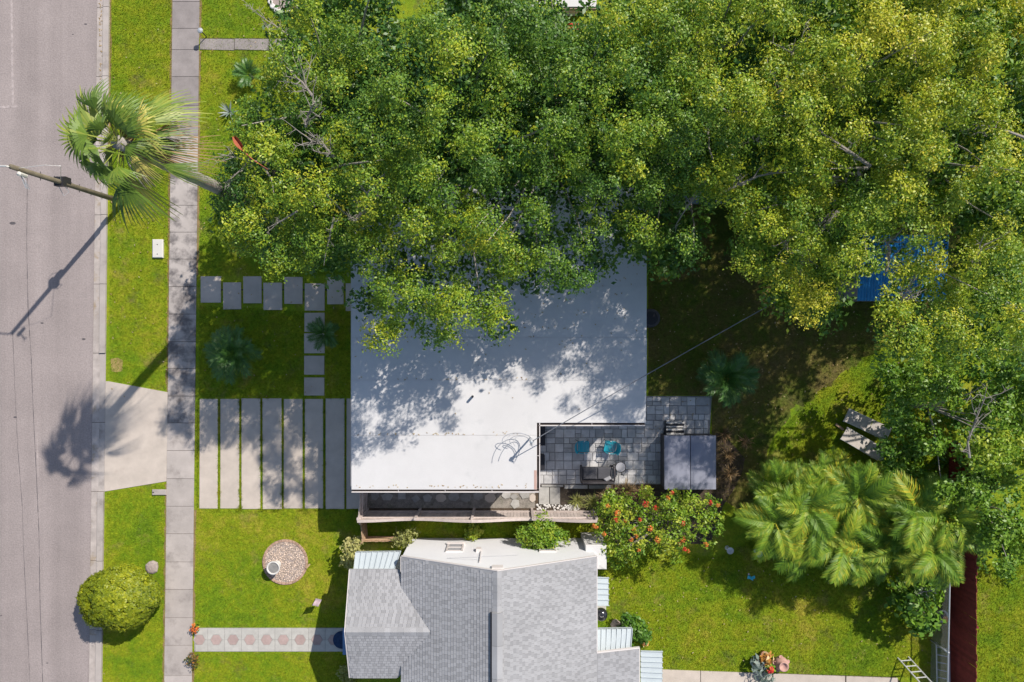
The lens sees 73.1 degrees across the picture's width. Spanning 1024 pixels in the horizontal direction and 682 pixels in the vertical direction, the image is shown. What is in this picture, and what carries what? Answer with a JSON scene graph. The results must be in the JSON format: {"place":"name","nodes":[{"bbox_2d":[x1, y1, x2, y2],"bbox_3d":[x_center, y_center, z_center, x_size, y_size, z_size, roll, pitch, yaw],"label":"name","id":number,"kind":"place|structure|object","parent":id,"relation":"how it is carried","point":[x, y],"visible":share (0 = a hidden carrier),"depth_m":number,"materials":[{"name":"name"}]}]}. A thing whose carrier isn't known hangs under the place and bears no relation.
{"place":"outdoors","nodes":[
{"label":"outdoors","id":0,"kind":"place"},
{"bbox_2d":[0,0,96,681],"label":"road","id":1,"kind":"structure","parent":0,"point":[48,54],"depth_m":29.99,"materials":[{"name":"asphalt"}]},
{"bbox_2d":[164,0,199,681],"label":"sidewalk","id":2,"kind":"structure","parent":0,"point":[181,404],"depth_m":29.97,"materials":[{"name":"concrete"}]},
{"bbox_2d":[200,38,300,50],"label":"neighbour path","id":3,"kind":"structure","parent":0,"point":[241,42],"depth_m":29.98,"materials":[{"name":"concrete"}]},
{"bbox_2d":[193,628,342,651],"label":"hexagon path","id":4,"kind":"structure","parent":0,"point":[263,639],"depth_m":29.97,"materials":[{"name":"concrete"}]},
{"bbox_2d":[333,631,342,648],"bbox_3d":[-7.377,12.951,29.951,0.760,0.038,0.760,0,90,0],"label":"doormat","id":5,"kind":"object","parent":4,"relation":"on","point":[338,639],"visible":0.62,"depth_m":29.93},
{"bbox_2d":[200,276,350,394],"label":"front path","id":6,"kind":"structure","parent":0,"point":[210,289],"depth_m":29.96,"materials":[{"name":"concrete"}]},
{"bbox_2d":[192,509,360,681],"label":"neighbour front grass","id":7,"kind":"structure","parent":0,"point":[256,615],"depth_m":29.98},
{"bbox_2d":[194,395,358,512],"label":"joint grass","id":8,"kind":"structure","parent":0,"point":[240,446],"depth_m":29.97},
{"bbox_2d":[197,397,358,508],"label":"driveway","id":9,"kind":"structure","parent":0,"point":[293,457],"depth_m":29.97,"materials":[{"name":"concrete"}]},
{"bbox_2d":[102,0,1023,681],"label":"ground","id":10,"kind":"structure","parent":0,"point":[734,530],"depth_m":30.00,"materials":[{"name":"plant"}]},
{"bbox_2d":[5,164,125,204],"bbox_3d":[-16.713,-5.697,26.562,0.457,7.083,1.146,-24,90,0],"label":"utility pole","id":11,"kind":"object","parent":10,"relation":"on","point":[62,181],"visible":0.94,"depth_m":25.61,"materials":[{"name":"brown wood"}]},
{"bbox_2d":[89,0,109,681],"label":"curb","id":12,"kind":"structure","parent":10,"relation":"on","point":[98,434],"depth_m":29.98,"materials":[{"name":"concrete"}]},
{"bbox_2d":[109,0,111,143],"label":"turf edge","id":13,"kind":"object","parent":10,"relation":"on","point":[110,64],"visible":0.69,"depth_m":29.99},
{"bbox_2d":[76,563,164,632],"bbox_3d":[-16.300,10.692,28.886,3.510,2.303,2.868,0,90,0],"label":"round shrub","id":14,"kind":"object","parent":10,"relation":"on","point":[109,598],"visible":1,"depth_m":28.18,"materials":[{"name":"green plant"}]},
{"bbox_2d":[104,381,167,491],"bbox_3d":[-16.308,4.139,30.002,2.741,0.056,4.778,0,90,0],"label":"driveway apron","id":15,"kind":"object","parent":10,"relation":"on","point":[135,435],"visible":1,"depth_m":29.97,"materials":[{"name":"concrete"}]},
{"bbox_2d":[103,0,171,681],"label":"verge grass","id":16,"kind":"structure","parent":10,"relation":"on","point":[142,257],"depth_m":29.98,"materials":[{"name":"plant"}]},
{"bbox_2d":[145,560,158,573],"bbox_3d":[-15.607,9.815,29.950,0.546,0.160,0.600,0,90,0],"label":"rock","id":17,"kind":"object","parent":10,"relation":"on","point":[151,567],"visible":0.99,"depth_m":29.89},
{"bbox_2d":[152,239,163,257],"bbox_3d":[-15.333,-4.000,29.944,0.460,0.152,0.800,0,90,0],"label":"utility box","id":18,"kind":"object","parent":10,"relation":"on","point":[157,248],"visible":1,"depth_m":29.88,"materials":[{"name":"plastic"}]},
{"bbox_2d":[162,484,166,681],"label":"turf edge","id":19,"kind":"object","parent":10,"relation":"on","point":[164,569],"visible":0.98,"depth_m":29.99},
{"bbox_2d":[165,0,172,391],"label":"turf edge","id":20,"kind":"object","parent":10,"relation":"on","point":[166,374],"visible":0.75,"depth_m":29.99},
{"bbox_2d":[56,78,283,232],"bbox_3d":[-9.810,-4.891,23.325,3.851,13.366,4.026,0,90,0],"label":"fan palm","id":21,"kind":"object","parent":10,"relation":"on","point":[157,148],"visible":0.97,"depth_m":17.78,"materials":[{"name":"green plant"}]},
{"bbox_2d":[184,651,200,670],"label":"seedling","id":22,"kind":"object","parent":10,"relation":"on","point":[194,660],"visible":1,"depth_m":29.69,"materials":[{"name":"green plant"}]},
{"bbox_2d":[193,510,196,622],"bbox_3d":[-13.773,9.861,30.007,0.110,0.026,5.057,1,90,0],"label":"turf edge","id":23,"kind":"object","parent":10,"relation":"on","point":[194,595],"visible":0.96,"depth_m":29.99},
{"bbox_2d":[197,51,201,274],"bbox_3d":[-13.575,-7.722,30.007,0.109,0.026,9.724,1,90,0],"label":"turf edge","id":24,"kind":"object","parent":10,"relation":"on","point":[198,221],"visible":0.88,"depth_m":29.99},
{"bbox_2d":[110,13,347,396],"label":"lawn litter","id":25,"kind":"object","parent":10,"relation":"on","point":[201,228],"visible":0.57,"depth_m":29.95,"materials":[{"name":"brown plant"}]},
{"bbox_2d":[202,324,262,384],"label":"feather palm","id":26,"kind":"object","parent":10,"relation":"on","point":[227,361],"visible":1,"depth_m":28.92,"materials":[{"name":"green plant"}]},
{"bbox_2d":[231,58,259,88],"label":"feather palm","id":27,"kind":"object","parent":10,"relation":"on","point":[242,70],"visible":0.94,"depth_m":29.36,"materials":[{"name":"green plant"}]},
{"bbox_2d":[197,305,350,397],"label":"yard grass","id":28,"kind":"structure","parent":10,"relation":"on","point":[255,378],"depth_m":29.98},
{"bbox_2d":[199,0,350,275],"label":"front lawn grass","id":29,"kind":"structure","parent":10,"relation":"on","point":[222,13],"depth_m":29.98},
{"bbox_2d":[262,539,307,584],"bbox_3d":[-9.834,9.584,29.976,1.966,0.102,1.972,0,90,0],"label":"gravel bed","id":30,"kind":"object","parent":10,"relation":"on","point":[290,556],"visible":0.88,"depth_m":29.95,"materials":[{"name":"gravel"}]},
{"bbox_2d":[266,560,280,574],"bbox_3d":[-10.167,9.667,29.680,0.570,0.560,0.570,0,90,0],"label":"planter","id":31,"kind":"object","parent":30,"relation":"on","point":[272,567],"visible":1,"depth_m":29.43,"materials":[{"name":"ceramic"}]},
{"bbox_2d":[224,0,410,169],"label":"oak tree","id":32,"kind":"object","parent":10,"relation":"on","point":[345,54],"visible":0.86,"depth_m":21.82,"materials":[{"name":"green plant"}]},
{"bbox_2d":[243,0,288,35],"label":"bare branch","id":33,"kind":"object","parent":32,"relation":"attached to","point":[263,17],"visible":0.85,"depth_m":20.87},
{"bbox_2d":[270,44,315,96],"bbox_3d":[-6.375,-7.953,20.317,1.279,0.639,1.371,0,90,0],"label":"bare branch","id":34,"kind":"object","parent":32,"relation":"attached to","point":[304,81],"visible":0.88,"depth_m":20.36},
{"bbox_2d":[298,76,322,127],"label":"bare branch","id":35,"kind":"object","parent":32,"relation":"attached to","point":[307,119],"visible":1,"depth_m":19.91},
{"bbox_2d":[203,106,438,291],"bbox_3d":[-6.978,-4.797,24.382,9.155,11.252,6.148,18,90,0],"label":"oak tree","id":36,"kind":"object","parent":10,"relation":"on","point":[308,190],"visible":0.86,"depth_m":21.45,"materials":[{"name":"green plant"}]},
{"bbox_2d":[284,120,334,157],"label":"bare branch","id":37,"kind":"object","parent":36,"relation":"attached to","point":[328,152],"visible":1,"depth_m":19.76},
{"bbox_2d":[347,173,384,220],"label":"bare branch","id":38,"kind":"object","parent":36,"relation":"attached to","point":[359,214],"visible":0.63,"depth_m":20.89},
{"bbox_2d":[305,317,339,350],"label":"feather palm","id":39,"kind":"object","parent":10,"relation":"on","point":[327,337],"visible":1,"depth_m":29.26,"materials":[{"name":"green plant"}]},
{"bbox_2d":[336,662,357,681],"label":"pale plant","id":40,"kind":"object","parent":10,"relation":"on","point":[343,669],"visible":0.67,"depth_m":29.39,"materials":[{"name":"green plant"}]},
{"bbox_2d":[338,535,365,568],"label":"croton bush","id":41,"kind":"object","parent":10,"relation":"on","point":[351,547],"visible":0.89,"depth_m":28.85,"materials":[{"name":"yellow plant"}]},
{"bbox_2d":[364,536,405,541],"bbox_3d":[-5.528,8.449,29.616,1.812,0.768,0.099,0,90,0],"label":"fence","id":42,"kind":"object","parent":10,"relation":"on","point":[377,538],"visible":0.69,"depth_m":29.65,"materials":[{"name":"beige wood"}]},
{"bbox_2d":[390,526,420,549],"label":"grassy bush","id":43,"kind":"object","parent":10,"relation":"on","point":[403,540],"visible":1,"depth_m":28.93,"materials":[{"name":"green plant"}]},
{"bbox_2d":[341,125,540,358],"bbox_3d":[-2.022,-2.837,24.511,6.299,10.994,8.107,26,90,0],"label":"oak tree","id":44,"kind":"object","parent":10,"relation":"on","point":[442,217],"visible":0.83,"depth_m":21.11,"materials":[{"name":"green plant"}]},
{"bbox_2d":[368,493,535,508],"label":"side yard","id":45,"kind":"structure","parent":10,"relation":"on","point":[451,500],"depth_m":29.99,"materials":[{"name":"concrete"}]},
{"bbox_2d":[358,493,368,519],"bbox_3d":[-6.232,6.541,29.161,0.110,1.679,1.563,2,90,0],"label":"fence","id":46,"kind":"object","parent":45,"relation":"on","point":[363,502],"visible":0.59,"depth_m":28.80,"materials":[{"name":"brown wood"}]},
{"bbox_2d":[330,0,575,204],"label":"oak tree","id":47,"kind":"object","parent":10,"relation":"on","point":[408,113],"visible":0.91,"depth_m":19.63,"materials":[{"name":"green plant"}]},
{"bbox_2d":[463,523,485,540],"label":"young plant","id":48,"kind":"object","parent":10,"relation":"on","point":[474,531],"visible":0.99,"depth_m":29.58,"materials":[{"name":"green plant"}]},
{"bbox_2d":[368,521,599,543],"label":"passage grass","id":49,"kind":"structure","parent":10,"relation":"on","point":[463,529],"depth_m":29.98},
{"bbox_2d":[351,185,646,492],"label":"house","id":50,"kind":"structure","parent":10,"relation":"on","point":[563,382],"depth_m":27.00,"materials":[{"name":"white paint"}]},
{"bbox_2d":[502,433,533,446],"bbox_3d":[0.224,3.787,26.428,1.234,1.136,0.583,0,90,0],"label":"service mast","id":51,"kind":"object","parent":50,"relation":"on","point":[531,441],"visible":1,"depth_m":26.31,"materials":[{"name":"metal"}]},
{"bbox_2d":[533,302,774,440],"bbox_3d":[4.976,1.188,24.950,9.955,1.932,0.031,-31,90,0],"label":"power line","id":52,"kind":"object","parent":51,"relation":"attached to","point":[651,371],"visible":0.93,"depth_m":25.16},
{"bbox_2d":[343,532,662,681],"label":"house","id":53,"kind":"structure","parent":10,"relation":"on","point":[463,610],"depth_m":26.88,"materials":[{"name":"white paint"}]},
{"bbox_2d":[446,542,464,551],"bbox_3d":[-2.344,8.500,28.505,0.780,1.080,0.130,0,90,0],"label":"window","id":54,"kind":"structure","parent":53,"relation":"in","point":[451,546],"depth_m":28.53,"materials":[{"name":"white glass"}]},
{"bbox_2d":[514,509,570,550],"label":"leafy bush","id":55,"kind":"object","parent":10,"relation":"on","point":[546,531],"visible":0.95,"depth_m":28.30,"materials":[{"name":"green plant"}]},
{"bbox_2d":[452,133,657,300],"bbox_3d":[1.234,-4.368,24.323,6.108,11.370,6.026,22,90,0],"label":"oak tree","id":56,"kind":"object","parent":10,"relation":"on","point":[539,209],"visible":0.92,"depth_m":20.88,"materials":[{"name":"green plant"}]},
{"bbox_2d":[367,433,744,543],"bbox_3d":[1.875,6.389,30.023,16.472,0.054,4.833,0,90,0],"label":"planting bed","id":57,"kind":"object","parent":10,"relation":"on","point":[658,488],"visible":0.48,"depth_m":30.00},
{"bbox_2d":[357,508,597,522],"bbox_3d":[-1.417,7.319,29.073,9.878,1.855,0.160,0,90,0],"label":"fence","id":58,"kind":"object","parent":57,"relation":"on","point":[577,516],"visible":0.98,"depth_m":28.94,"materials":[{"name":"brown wood"}]},
{"bbox_2d":[613,479,639,502],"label":"grass tussock","id":59,"kind":"object","parent":57,"relation":"on","point":[629,490],"depth_m":29.82,"materials":[{"name":"green plant"}]},
{"bbox_2d":[588,485,725,570],"bbox_3d":[6.005,7.546,28.706,5.571,2.625,3.394,-10,90,0],"label":"flowering shrub","id":60,"kind":"object","parent":57,"relation":"on","point":[657,537],"visible":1,"depth_m":28.07,"materials":[{"name":"green plant"}]},
{"bbox_2d":[538,484,610,513],"bbox_3d":[2.722,6.861,30.003,3.167,0.095,1.333,0,90,0],"label":"garden strip","id":61,"kind":"object","parent":10,"relation":"on","point":[554,494],"visible":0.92,"depth_m":29.99,"materials":[{"name":"stone"}]},
{"bbox_2d":[536,504,578,510],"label":"pale stones","id":62,"kind":"object","parent":61,"relation":"on","point":[558,507],"visible":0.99,"depth_m":29.95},
{"bbox_2d":[567,491,587,509],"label":"grass tussock","id":63,"kind":"object","parent":61,"relation":"on","point":[575,500],"depth_m":29.86,"materials":[{"name":"green plant"}]},
{"bbox_2d":[580,489,600,510],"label":"grass tussock","id":64,"kind":"object","parent":61,"relation":"on","point":[592,503],"depth_m":29.82,"materials":[{"name":"green plant"}]},
{"bbox_2d":[484,0,687,196],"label":"oak tree","id":65,"kind":"object","parent":10,"relation":"on","point":[575,97],"visible":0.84,"depth_m":19.93,"materials":[{"name":"green plant"}]},
{"bbox_2d":[617,612,652,646],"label":"dark bush","id":66,"kind":"object","parent":10,"relation":"on","point":[641,634],"visible":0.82,"depth_m":29.26,"materials":[{"name":"green plant"}]},
{"bbox_2d":[647,309,659,327],"bbox_3d":[5.883,-0.972,29.590,0.800,0.780,0.800,0,90,0],"label":"condenser unit","id":67,"kind":"object","parent":10,"relation":"on","point":[653,317],"visible":0.73,"depth_m":29.22,"materials":[{"name":"black metal"}]},
{"bbox_2d":[589,45,730,284],"bbox_3d":[5.102,-6.014,24.421,5.336,11.173,8.192,0,90,0],"label":"oak tree","id":68,"kind":"object","parent":10,"relation":"on","point":[668,144],"visible":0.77,"depth_m":21.06,"materials":[{"name":"green plant"}]},
{"bbox_2d":[628,0,818,205],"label":"oak tree","id":69,"kind":"object","parent":10,"relation":"on","point":[728,97],"visible":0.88,"depth_m":19.88,"materials":[{"name":"green plant"}]},
{"bbox_2d":[750,653,766,674],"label":"potted plant","id":70,"kind":"object","parent":10,"relation":"on","point":[756,664],"visible":1,"depth_m":29.49,"materials":[{"name":"plant"}]},
{"bbox_2d":[759,650,773,665],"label":"potted plant","id":71,"kind":"object","parent":10,"relation":"on","point":[764,656],"visible":1,"depth_m":29.41,"materials":[{"name":"orange plant"}]},
{"bbox_2d":[598,321,954,677],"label":"neighbour back grass","id":72,"kind":"structure","parent":10,"relation":"on","point":[792,621],"depth_m":29.98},
{"bbox_2d":[772,655,789,671],"bbox_3d":[11.548,13.842,29.685,0.747,0.630,0.729,0,90,0],"label":"clay jar","id":73,"kind":"object","parent":10,"relation":"on","point":[781,663],"visible":0.99,"depth_m":29.48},
{"bbox_2d":[732,454,847,562],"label":"areca palm","id":74,"kind":"object","parent":10,"relation":"on","point":[775,503],"visible":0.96,"depth_m":27.44,"materials":[{"name":"green plant"}]},
{"bbox_2d":[648,191,960,510],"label":"back yard","id":75,"kind":"structure","parent":10,"relation":"on","point":[665,371],"depth_m":30.00,"materials":[{"name":"plant"}]},
{"bbox_2d":[695,346,760,407],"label":"feather palm","id":76,"kind":"object","parent":75,"relation":"on","point":[715,374],"visible":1,"depth_m":28.66,"materials":[{"name":"green plant"}]},
{"bbox_2d":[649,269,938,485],"bbox_3d":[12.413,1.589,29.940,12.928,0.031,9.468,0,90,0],"label":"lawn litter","id":77,"kind":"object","parent":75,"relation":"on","point":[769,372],"visible":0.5,"depth_m":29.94,"materials":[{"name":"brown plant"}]},
{"bbox_2d":[719,124,906,339],"bbox_3d":[10.140,-3.570,24.491,7.453,11.034,7.053,0,90,0],"label":"oak tree","id":78,"kind":"object","parent":75,"relation":"on","point":[803,201],"visible":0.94,"depth_m":21.02,"materials":[{"name":"green plant"}]},
{"bbox_2d":[724,163,793,191],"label":"bare branch","id":79,"kind":"object","parent":78,"relation":"attached to","point":[750,179],"visible":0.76,"depth_m":21.19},
{"bbox_2d":[782,209,839,294],"bbox_3d":[8.992,-2.875,21.166,1.226,0.633,2.813,30,90,0],"label":"bare branch","id":80,"kind":"object","parent":78,"relation":"attached to","point":[829,219],"visible":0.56,"depth_m":21.05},
{"bbox_2d":[880,225,906,271],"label":"bare branch","id":81,"kind":"object","parent":78,"relation":"attached to","point":[888,254],"visible":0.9,"depth_m":21.01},
{"bbox_2d":[834,235,948,300],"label":"shed","id":82,"kind":"structure","parent":75,"relation":"on","point":[865,291],"depth_m":27.71,"materials":[{"name":"blue metal"}]},
{"bbox_2d":[759,489,871,587],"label":"areca palm","id":83,"kind":"object","parent":10,"relation":"on","point":[814,547],"visible":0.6,"depth_m":27.46,"materials":[{"name":"green plant"}]},
{"bbox_2d":[799,443,908,532],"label":"areca palm","id":84,"kind":"object","parent":10,"relation":"on","point":[868,487],"visible":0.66,"depth_m":27.39,"materials":[{"name":"green plant"}]},
{"bbox_2d":[739,0,981,185],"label":"oak tree","id":85,"kind":"object","parent":10,"relation":"on","point":[878,27],"visible":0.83,"depth_m":19.27,"materials":[{"name":"green plant"}]},
{"bbox_2d":[764,22,810,93],"bbox_3d":[7.716,-8.174,19.473,1.200,0.741,2.055,34,90,0],"label":"bare branch","id":86,"kind":"object","parent":85,"relation":"attached to","point":[778,91],"visible":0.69,"depth_m":19.54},
{"bbox_2d":[806,112,871,167],"bbox_3d":[9.311,-5.803,19.870,2.658,0.562,0.732,29,90,0],"label":"bare branch","id":87,"kind":"object","parent":85,"relation":"attached to","point":[860,159],"visible":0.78,"depth_m":19.96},
{"bbox_2d":[839,427,884,461],"bbox_3d":[15.072,4.426,29.722,1.918,0.563,0.616,30,90,0],"label":"sun lounger","id":88,"kind":"object","parent":10,"relation":"on","point":[853,438],"visible":0.78,"depth_m":29.67,"materials":[{"name":"beige fabric"}]},
{"bbox_2d":[842,408,891,438],"bbox_3d":[15.212,3.564,29.722,1.918,0.563,0.616,25,90,0],"label":"sun lounger","id":89,"kind":"object","parent":10,"relation":"on","point":[859,420],"visible":0.83,"depth_m":29.67,"materials":[{"name":"beige fabric"}]},
{"bbox_2d":[827,473,950,587],"bbox_3d":[15.136,7.674,28.372,5.134,3.268,4.696,0,90,0],"label":"areca palm","id":90,"kind":"object","parent":10,"relation":"on","point":[884,545],"visible":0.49,"depth_m":27.39,"materials":[{"name":"green plant"}]},
{"bbox_2d":[897,656,931,681],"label":"ladder","id":91,"kind":"object","parent":10,"relation":"on","point":[911,672],"visible":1,"depth_m":29.41,"materials":[{"name":"metal"}]},
{"bbox_2d":[884,574,946,639],"bbox_3d":[17.024,11.134,28.916,2.606,2.197,2.769,0,90,0],"label":"leaf plant","id":92,"kind":"object","parent":10,"relation":"on","point":[908,603],"visible":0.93,"depth_m":28.60,"materials":[{"name":"green plant"}]},
{"bbox_2d":[828,0,1023,274],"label":"oak tree","id":93,"kind":"object","parent":10,"relation":"on","point":[967,97],"visible":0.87,"depth_m":20.09,"materials":[{"name":"green plant"}]},
{"bbox_2d":[884,470,990,591],"bbox_3d":[16.883,7.466,28.020,4.704,3.968,4.992,0,90,0],"label":"areca palm","id":94,"kind":"object","parent":10,"relation":"on","point":[921,518],"visible":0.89,"depth_m":26.68,"materials":[{"name":"green plant"}]},
{"bbox_2d":[929,571,950,681],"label":"chain link fence","id":95,"kind":"object","parent":10,"relation":"on","point":[941,647],"visible":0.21,"depth_m":28.98,"materials":[{"name":"metal"}]},
{"bbox_2d":[866,189,1023,380],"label":"oak tree","id":96,"kind":"object","parent":10,"relation":"on","point":[1000,298],"visible":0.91,"depth_m":20.94,"materials":[{"name":"green plant"}]},
{"bbox_2d":[895,275,925,306],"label":"bare branch","id":97,"kind":"object","parent":96,"relation":"attached to","point":[906,291],"visible":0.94,"depth_m":20.83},
{"bbox_2d":[871,329,1023,509],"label":"leafy tree","id":98,"kind":"object","parent":10,"relation":"on","point":[935,385],"visible":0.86,"depth_m":26.61,"materials":[{"name":"green plant"}]},
{"bbox_2d":[959,384,1012,457],"bbox_3d":[15.911,2.621,23.792,1.259,0.899,2.733,19,90,0],"label":"bare branch","id":99,"kind":"object","parent":98,"relation":"attached to","point":[971,434],"visible":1,"depth_m":23.77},
{"bbox_2d":[949,441,978,681],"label":"fence","id":100,"kind":"object","parent":10,"relation":"on","point":[963,626],"visible":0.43,"depth_m":28.95,"materials":[{"name":"red wood"}]},
{"bbox_2d":[935,435,1023,584],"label":"leafy tree","id":101,"kind":"object","parent":10,"relation":"on","point":[1008,536],"visible":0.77,"depth_m":26.31,"materials":[{"name":"green plant"}]},
{"bbox_2d":[960,0,1023,179],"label":"oak tree","id":102,"kind":"object","parent":10,"relation":"on","point":[1014,21],"visible":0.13,"depth_m":21.62,"materials":[{"name":"green plant"}]},
{"bbox_2d":[533,0,595,15],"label":"house","id":103,"kind":"structure","parent":0,"point":[572,4],"depth_m":26.90,"materials":[{"name":"white paint"}]},
{"bbox_2d":[540,396,711,483],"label":"patio","id":104,"kind":"structure","parent":0,"point":[639,455],"depth_m":29.96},
{"bbox_2d":[575,439,588,453],"bbox_3d":[2.976,4.523,29.547,0.657,0.774,0.574,0,90,0],"label":"patio chair","id":105,"kind":"object","parent":104,"relation":"on","point":[580,446],"visible":1,"depth_m":29.55,"materials":[{"name":"teal plastic"}]},
{"bbox_2d":[580,465,615,483],"bbox_3d":[3.639,5.690,29.570,1.520,0.820,0.735,0,90,0],"label":"loveseat","id":106,"kind":"object","parent":104,"relation":"on","point":[595,475],"visible":1,"depth_m":29.52,"materials":[{"name":"fabric"}]},
{"bbox_2d":[602,439,620,454],"bbox_3d":[4.270,4.538,29.547,0.657,0.774,0.574,8,90,0],"label":"patio chair","id":107,"kind":"object","parent":104,"relation":"on","point":[618,448],"visible":1,"depth_m":29.54,"materials":[{"name":"teal plastic"}]},
{"bbox_2d":[664,421,683,434],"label":"tub steps","id":108,"kind":"structure","parent":104,"relation":"on","point":[666,432],"depth_m":29.75,"materials":[{"name":"grey plastic"}]},
{"bbox_2d":[660,433,716,489],"bbox_3d":[7.498,5.111,29.500,2.212,1.000,2.260,0,90,0],"label":"hot tub","id":109,"kind":"object","parent":104,"relation":"on","point":[687,461],"visible":1,"depth_m":29.02,"materials":[{"name":"grey plastic"}]},
{"bbox_2d":[662,669,899,681],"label":"back path","id":110,"kind":"structure","parent":0,"point":[690,676],"depth_m":29.97,"materials":[{"name":"concrete"}]},
{"bbox_2d":[754,669,775,681],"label":"potted plant","id":111,"kind":"object","parent":110,"relation":"on","point":[763,676],"visible":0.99,"depth_m":29.50,"materials":[{"name":"plant"}]},
{"bbox_2d":[971,563,1023,681],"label":"lawn grass","id":112,"kind":"structure","parent":0,"point":[999,639],"depth_m":29.98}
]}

